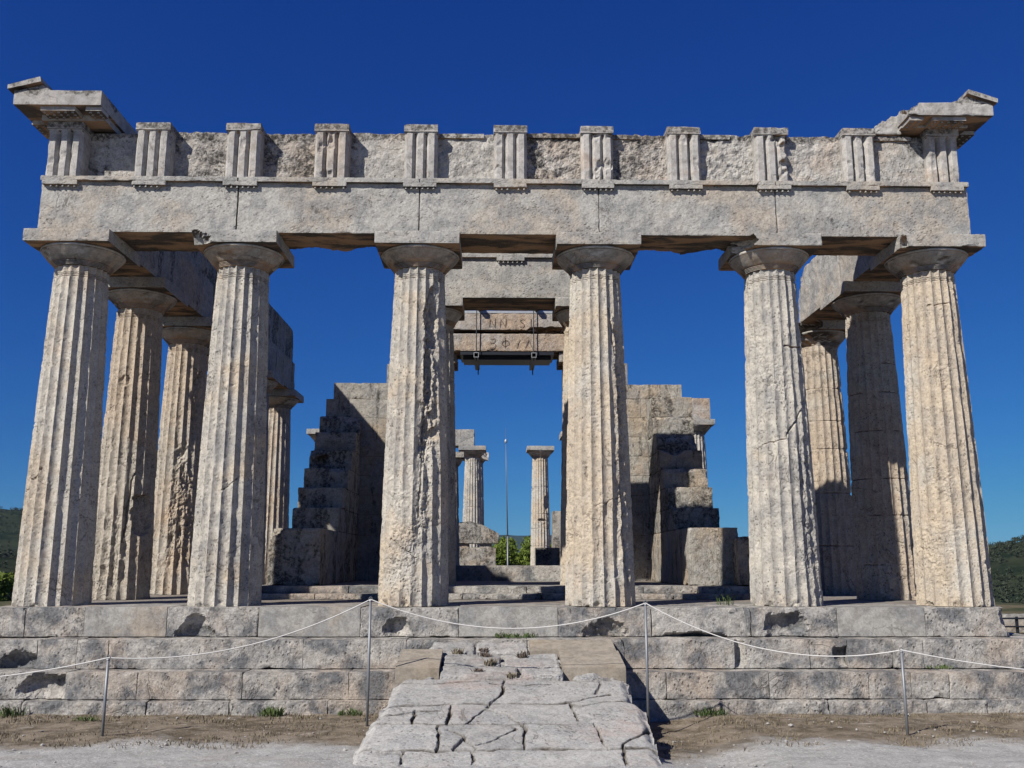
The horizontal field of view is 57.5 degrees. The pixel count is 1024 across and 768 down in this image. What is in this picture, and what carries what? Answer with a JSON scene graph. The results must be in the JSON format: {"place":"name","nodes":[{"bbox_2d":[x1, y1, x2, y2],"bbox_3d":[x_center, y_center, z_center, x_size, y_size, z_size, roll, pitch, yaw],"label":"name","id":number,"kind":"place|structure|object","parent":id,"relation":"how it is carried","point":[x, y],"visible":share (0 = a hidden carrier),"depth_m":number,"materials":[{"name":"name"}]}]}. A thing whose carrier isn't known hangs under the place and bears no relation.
{"place":"outdoors","nodes":[
{"label":"outdoors","id":0,"kind":"place"},
{"bbox_2d":[306,429,318,441],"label":"temple column","id":1,"kind":"structure","parent":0,"point":[311,433],"depth_m":33.17,"materials":[{"name":"stone"}]},
{"bbox_2d":[464,452,488,524],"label":"temple column","id":2,"kind":"structure","parent":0,"point":[484,457],"depth_m":39.28,"materials":[{"name":"stone"}]},
{"bbox_2d":[459,547,495,564],"bbox_3d":[-1.562,5.996,31.578,2.031,0.914,0.861,0,-11,-1],"label":"stone block","id":3,"kind":"object","parent":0,"point":[477,556],"depth_m":31.20,"materials":[{"name":"grey stone"}]},
{"bbox_2d":[459,543,468,547],"bbox_3d":[-1.622,5.478,31.651,0.345,0.148,0.703,0,-11,-1],"label":"spacer stone","id":4,"kind":"object","parent":3,"relation":"on","point":[463,545],"visible":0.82,"depth_m":31.31,"materials":[{"name":"grey stone"}]},
{"bbox_2d":[459,521,498,543],"bbox_3d":[-1.566,5.053,31.733,2.256,0.759,0.931,0,-11,-1],"label":"stone block","id":5,"kind":"object","parent":4,"relation":"on","point":[470,532],"visible":0.56,"depth_m":31.30,"materials":[{"name":"grey stone"}]},
{"bbox_2d":[480,543,491,547],"bbox_3d":[-0.892,5.481,31.662,0.403,0.150,0.704,0,-11,-1],"label":"spacer stone","id":6,"kind":"object","parent":3,"relation":"on","point":[485,545],"visible":1,"depth_m":31.32,"materials":[{"name":"grey stone"}]},
{"bbox_2d":[0,601,1023,767],"bbox_3d":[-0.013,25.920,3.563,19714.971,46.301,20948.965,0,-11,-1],"label":"ground","id":7,"kind":"structure","parent":0,"point":[864,749],"depth_m":9.30,"materials":[{"name":"soil"}]},
{"bbox_2d":[0,572,14,601],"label":"bush","id":8,"kind":"object","parent":7,"relation":"on","point":[7,580],"visible":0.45,"depth_m":60.52,"materials":[{"name":"green plant"}]},
{"bbox_2d":[0,705,27,717],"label":"weed","id":9,"kind":"object","parent":7,"relation":"on","point":[8,712],"visible":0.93,"depth_m":11.19,"materials":[{"name":"green plant"}]},
{"bbox_2d":[72,714,99,720],"bbox_3d":[-4.941,3.874,10.811,0.352,0.086,0.217,0,-11,-1],"label":"weed","id":10,"kind":"object","parent":7,"relation":"on","point":[84,719],"visible":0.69,"depth_m":10.82,"materials":[{"name":"green plant"}]},
{"bbox_2d":[101,655,110,735],"bbox_3d":[-4.219,3.313,9.670,0.044,0.980,0.044,0,-11,-1],"label":"barrier post","id":11,"kind":"object","parent":7,"relation":"on","point":[105,696],"visible":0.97,"depth_m":9.68,"materials":[{"name":"metal"}]},
{"bbox_2d":[253,705,285,716],"bbox_3d":[-2.922,3.941,11.267,0.397,0.132,0.348,10,-14,-41],"label":"weed","id":12,"kind":"object","parent":7,"relation":"on","point":[270,712],"visible":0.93,"depth_m":11.23,"materials":[{"name":"green plant"}]},
{"bbox_2d":[338,708,362,715],"bbox_3d":[-1.954,3.963,11.291,0.314,0.098,0.215,0,-11,-1],"label":"weed","id":13,"kind":"object","parent":7,"relation":"on","point":[350,712],"visible":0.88,"depth_m":11.27,"materials":[{"name":"green plant"}]},
{"bbox_2d":[366,597,372,725],"bbox_3d":[-1.605,3.185,10.450,0.044,1.570,0.044,0,-11,-1],"label":"barrier post","id":14,"kind":"object","parent":7,"relation":"on","point":[368,662],"visible":0.96,"depth_m":10.45,"materials":[{"name":"metal"}]},
{"bbox_2d":[0,599,1023,676],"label":"barrier rope","id":15,"kind":"object","parent":14,"relation":"hanging from","point":[509,628],"visible":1,"depth_m":10.20,"materials":[{"name":"white fabric"}]},
{"bbox_2d":[495,536,516,551],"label":"pine tree","id":16,"kind":"object","parent":7,"relation":"on","point":[503,539],"visible":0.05,"depth_m":64.40,"materials":[{"name":"green plant"}]},
{"bbox_2d":[504,439,508,564],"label":"mast","id":17,"kind":"object","parent":7,"relation":"on","point":[505,441],"visible":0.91,"depth_m":46.97,"materials":[{"name":"metal"}]},
{"bbox_2d":[353,640,661,767],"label":"stone ramp","id":18,"kind":"structure","parent":7,"relation":"on","point":[561,704],"depth_m":9.39,"materials":[{"name":"grey stone"}]},
{"bbox_2d":[450,647,464,653],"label":"dry tuft","id":19,"kind":"object","parent":18,"relation":"on","point":[455,651],"visible":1,"depth_m":11.40,"materials":[{"name":"plant"}]},
{"bbox_2d":[479,647,489,651],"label":"dry tuft","id":20,"kind":"object","parent":18,"relation":"on","point":[481,649],"visible":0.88,"depth_m":11.56,"materials":[{"name":"brown plant"}]},
{"bbox_2d":[478,651,492,656],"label":"dry tuft","id":21,"kind":"object","parent":18,"relation":"on","point":[484,654],"visible":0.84,"depth_m":11.29,"materials":[{"name":"plant"}]},
{"bbox_2d":[482,657,499,665],"bbox_3d":[-0.252,3.268,11.002,0.199,0.110,0.189,-8,-14,36],"label":"dry tuft","id":22,"kind":"object","parent":18,"relation":"on","point":[491,662],"visible":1,"depth_m":10.97,"materials":[{"name":"plant"}]},
{"bbox_2d":[505,672,518,677],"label":"dry tuft","id":23,"kind":"object","parent":18,"relation":"on","point":[510,674],"visible":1,"depth_m":10.54,"materials":[{"name":"plant"}]},
{"bbox_2d":[514,650,527,657],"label":"dry tuft","id":24,"kind":"object","parent":18,"relation":"on","point":[521,654],"visible":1,"depth_m":11.25,"materials":[{"name":"brown plant"}]},
{"bbox_2d":[493,543,522,564],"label":"pine tree","id":25,"kind":"object","parent":7,"relation":"on","point":[501,555],"visible":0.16,"depth_m":55.45,"materials":[{"name":"green plant"}]},
{"bbox_2d":[0,713,1021,767],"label":"pebbles","id":26,"kind":"object","parent":7,"relation":"on","point":[159,745],"visible":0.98,"depth_m":9.27,"materials":[{"name":"grey stone"}]},
{"bbox_2d":[0,581,1023,721],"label":"temple platform","id":27,"kind":"structure","parent":7,"relation":"on","point":[320,668],"depth_m":12.03,"materials":[{"name":"stone"}]},
{"bbox_2d":[11,228,140,606],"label":"temple column","id":28,"kind":"structure","parent":27,"relation":"on","point":[55,555],"depth_m":13.13,"materials":[{"name":"stone"}]},
{"bbox_2d":[37,121,970,255],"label":"entablature","id":29,"kind":"structure","parent":28,"relation":"on","point":[168,186],"depth_m":13.74,"materials":[{"name":"stone"}]},
{"bbox_2d":[7,77,137,139],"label":"corner cornice","id":30,"kind":"structure","parent":29,"relation":"on","point":[39,103],"depth_m":13.50,"materials":[{"name":"stone"}]},
{"bbox_2d":[874,89,997,148],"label":"corner cornice","id":31,"kind":"structure","parent":29,"relation":"on","point":[968,114],"depth_m":13.70,"materials":[{"name":"stone"}]},
{"bbox_2d":[92,277,187,599],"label":"temple column","id":32,"kind":"structure","parent":27,"relation":"on","point":[122,567],"depth_m":15.39,"materials":[{"name":"stone"}]},
{"bbox_2d":[110,251,294,388],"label":"side beam","id":33,"kind":"structure","parent":32,"relation":"on","point":[192,276],"depth_m":17.97,"materials":[{"name":"stone"}]},
{"bbox_2d":[150,316,212,594],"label":"temple column","id":34,"kind":"structure","parent":27,"relation":"on","point":[187,340],"depth_m":17.90,"materials":[{"name":"stone"}]},
{"bbox_2d":[207,347,209,371],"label":"temple column","id":35,"kind":"structure","parent":27,"relation":"on","point":[208,352],"depth_m":20.65,"materials":[{"name":"stone"}]},
{"bbox_2d":[187,229,294,606],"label":"temple column","id":36,"kind":"structure","parent":27,"relation":"on","point":[226,565],"depth_m":13.15,"materials":[{"name":"stone"}]},
{"bbox_2d":[262,370,283,584],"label":"temple column","id":37,"kind":"structure","parent":27,"relation":"on","point":[274,379],"depth_m":23.28,"materials":[{"name":"stone"}]},
{"bbox_2d":[264,389,303,584],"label":"temple column","id":38,"kind":"structure","parent":27,"relation":"on","point":[283,403],"depth_m":25.60,"materials":[{"name":"stone"}]},
{"bbox_2d":[267,416,361,584],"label":"wall","id":39,"kind":"structure","parent":27,"relation":"on","point":[316,544],"depth_m":18.34,"materials":[{"name":"stone"}]},
{"bbox_2d":[326,354,457,580],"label":"wall","id":40,"kind":"structure","parent":27,"relation":"on","point":[367,403],"depth_m":20.76,"materials":[{"name":"stone"}]},
{"bbox_2d":[374,231,461,606],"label":"temple column","id":41,"kind":"structure","parent":27,"relation":"on","point":[413,571],"depth_m":13.20,"materials":[{"name":"stone"}]},
{"bbox_2d":[445,296,464,584],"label":"temple column","id":42,"kind":"structure","parent":27,"relation":"on","point":[455,311],"depth_m":16.88,"materials":[{"name":"stone"}]},
{"bbox_2d":[460,311,553,374],"bbox_3d":[-0.112,-1.014,21.497,2.550,1.390,1.438,0,-11,-1],"label":"lintel support","id":43,"kind":"object","parent":42,"relation":"attached to","point":[530,359],"visible":0.65,"depth_m":21.09,"materials":[{"name":"metal"}]},
{"bbox_2d":[457,355,557,359],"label":"lintel beam","id":44,"kind":"structure","parent":43,"relation":"on","point":[555,357],"depth_m":21.57,"materials":[{"name":"metal"}]},
{"bbox_2d":[453,333,563,354],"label":"lintel beam","id":45,"kind":"structure","parent":43,"relation":"on","point":[466,342],"depth_m":20.96,"materials":[{"name":"stone"}]},
{"bbox_2d":[453,313,563,333],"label":"lintel beam","id":46,"kind":"structure","parent":43,"relation":"on","point":[501,323],"depth_m":21.06,"materials":[{"name":"stone"}]},
{"bbox_2d":[444,253,570,310],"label":"entablature","id":47,"kind":"structure","parent":42,"relation":"on","point":[505,282],"depth_m":17.12,"materials":[{"name":"stone"}]},
{"bbox_2d":[455,452,464,564],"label":"temple column","id":48,"kind":"structure","parent":27,"relation":"on","point":[460,457],"depth_m":24.05,"materials":[{"name":"stone"}]},
{"bbox_2d":[459,445,485,547],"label":"temple column","id":49,"kind":"structure","parent":27,"relation":"on","point":[472,498],"depth_m":35.03,"materials":[{"name":"stone"}]},
{"bbox_2d":[455,429,474,447],"bbox_3d":[-1.877,2.092,35.607,0.901,0.642,0.815,0,-11,-1],"label":"beam fragment","id":50,"kind":"object","parent":49,"relation":"on","point":[463,437],"visible":0.66,"depth_m":35.22,"materials":[{"name":"stone"}]},
{"bbox_2d":[456,565,560,580],"bbox_3d":[-0.115,4.205,20.641,2.610,0.385,0.860,0,-11,-1],"label":"threshold","id":51,"kind":"object","parent":27,"relation":"on","point":[507,573],"visible":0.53,"depth_m":20.23,"materials":[{"name":"stone"}]},
{"bbox_2d":[495,632,537,637],"bbox_3d":[0.044,3.301,12.308,0.536,0.077,0.339,-4,-12,20],"label":"weed","id":52,"kind":"object","parent":27,"relation":"on","point":[505,635],"visible":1,"depth_m":12.26,"materials":[{"name":"green plant"}]},
{"bbox_2d":[526,446,553,564],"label":"temple column","id":53,"kind":"structure","parent":27,"relation":"on","point":[540,520],"depth_m":35.00,"materials":[{"name":"stone"}]},
{"bbox_2d":[552,297,569,584],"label":"temple column","id":54,"kind":"structure","parent":27,"relation":"on","point":[560,312],"depth_m":16.94,"materials":[{"name":"stone"}]},
{"bbox_2d":[552,232,640,606],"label":"temple column","id":55,"kind":"structure","parent":27,"relation":"on","point":[599,566],"depth_m":13.23,"materials":[{"name":"stone"}]},
{"bbox_2d":[556,353,681,580],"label":"wall","id":56,"kind":"structure","parent":27,"relation":"on","point":[638,397],"depth_m":20.68,"materials":[{"name":"stone"}]},
{"bbox_2d":[646,397,740,585],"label":"wall","id":57,"kind":"structure","parent":27,"relation":"on","point":[691,541],"depth_m":18.48,"materials":[{"name":"stone"}]},
{"bbox_2d":[693,419,714,469],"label":"temple column","id":58,"kind":"structure","parent":27,"relation":"on","point":[702,427],"depth_m":30.97,"materials":[{"name":"stone"}]},
{"bbox_2d":[692,398,709,418],"bbox_3d":[6.198,0.910,31.538,0.814,0.741,0.915,0,-11,-1],"label":"beam fragment","id":59,"kind":"object","parent":58,"relation":"on","point":[700,408],"visible":0.48,"depth_m":31.10,"materials":[{"name":"stone"}]},
{"bbox_2d":[715,591,736,604],"bbox_3d":[2.978,3.006,13.194,0.376,0.226,0.274,-6,-12,27],"label":"weed","id":60,"kind":"object","parent":27,"relation":"on","point":[728,600],"visible":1,"depth_m":13.18,"materials":[{"name":"green plant"}]},
{"bbox_2d":[732,536,749,585],"bbox_3d":[4.226,3.116,16.417,0.833,0.852,1.329,0,-11,-1],"label":"rubble stone","id":61,"kind":"object","parent":27,"relation":"on","point":[740,547],"visible":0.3,"depth_m":15.81,"materials":[{"name":"grey stone"}]},
{"bbox_2d":[718,233,823,606],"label":"temple column","id":62,"kind":"structure","parent":27,"relation":"on","point":[784,562],"depth_m":13.28,"materials":[{"name":"stone"}]},
{"bbox_2d":[798,320,856,594],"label":"temple column","id":63,"kind":"structure","parent":27,"relation":"on","point":[822,341],"depth_m":18.05,"materials":[{"name":"stone"}]},
{"bbox_2d":[798,255,898,325],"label":"side beam","id":64,"kind":"structure","parent":63,"relation":"on","point":[823,276],"depth_m":17.25,"materials":[{"name":"stone"}]},
{"bbox_2d":[820,281,916,599],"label":"temple column","id":65,"kind":"structure","parent":27,"relation":"on","point":[883,537],"depth_m":15.58,"materials":[{"name":"stone"}]},
{"bbox_2d":[869,234,994,606],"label":"temple column","id":66,"kind":"structure","parent":27,"relation":"on","point":[952,567],"depth_m":13.33,"materials":[{"name":"stone"}]},
{"bbox_2d":[926,664,953,668],"bbox_3d":[5.491,3.629,12.018,0.372,0.055,0.221,0,-11,-1],"label":"weed","id":67,"kind":"object","parent":27,"relation":"on","point":[943,666],"visible":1,"depth_m":11.97,"materials":[{"name":"green plant"}]},
{"bbox_2d":[506,540,530,564],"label":"pine tree","id":68,"kind":"object","parent":7,"relation":"on","point":[525,559],"visible":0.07,"depth_m":59.13,"materials":[{"name":"green plant"}]},
{"bbox_2d":[514,535,551,562],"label":"pine tree","id":69,"kind":"object","parent":7,"relation":"on","point":[527,538],"visible":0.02,"depth_m":68.08,"materials":[{"name":"green plant"}]},
{"bbox_2d":[644,600,649,725],"bbox_3d":[1.520,3.227,10.494,0.044,1.550,0.044,0,-11,-1],"label":"barrier post","id":70,"kind":"object","parent":7,"relation":"on","point":[646,658],"visible":0.94,"depth_m":10.50,"materials":[{"name":"metal"}]},
{"bbox_2d":[692,705,728,716],"bbox_3d":[2.416,3.977,11.367,0.481,0.110,0.274,0,-11,-1],"label":"weed","id":71,"kind":"object","parent":7,"relation":"on","point":[710,712],"visible":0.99,"depth_m":11.33,"materials":[{"name":"green plant"}]},
{"bbox_2d":[899,647,908,735],"bbox_3d":[4.149,3.321,9.857,0.044,1.050,0.044,0,-11,-1],"label":"barrier post","id":72,"kind":"object","parent":7,"relation":"on","point":[904,692],"visible":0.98,"depth_m":9.86,"materials":[{"name":"metal"}]},
{"bbox_2d":[1002,614,1023,631],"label":"wall","id":73,"kind":"structure","parent":7,"relation":"on","point":[1009,622],"depth_m":25.45,"materials":[{"name":"stone"}]},
{"bbox_2d":[1003,617,1023,633],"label":"railing","id":74,"kind":"object","parent":7,"relation":"on","point":[1017,626],"visible":0.28,"depth_m":24.60,"materials":[{"name":"metal"}]},
{"bbox_2d":[0,711,1023,757],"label":"dry grass","id":75,"kind":"structure","parent":0,"point":[362,715],"depth_m":10.23,"materials":[{"name":"plant"}]},
{"bbox_2d":[0,509,1023,603],"bbox_3d":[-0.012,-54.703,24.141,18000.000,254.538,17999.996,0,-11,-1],"label":"hills","id":76,"kind":"structure","parent":0,"point":[1015,563],"depth_m":578.51,"materials":[{"name":"green plant"}]},
{"bbox_2d":[0,506,1023,603],"bbox_3d":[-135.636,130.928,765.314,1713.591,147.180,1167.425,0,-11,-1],"label":"hillside forest","id":77,"kind":"object","parent":76,"relation":"on","point":[1004,591],"visible":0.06,"depth_m":550.27,"materials":[{"name":"green plant"}]},
{"bbox_2d":[0,0,1023,544],"label":"sky","id":78,"kind":"structure","parent":0,"point":[808,68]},
{"bbox_2d":[534,548,559,565],"bbox_3d":[0.936,4.782,24.953,0.650,0.798,0.808,0,-11,-1],"label":"stone block","id":79,"kind":"object","parent":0,"point":[547,556],"depth_m":24.59,"materials":[{"name":"grey stone"}]},
{"bbox_2d":[551,511,560,564],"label":"stone pier","id":80,"kind":"structure","parent":0,"point":[556,527],"depth_m":28.30,"materials":[{"name":"grey stone"}]}
]}

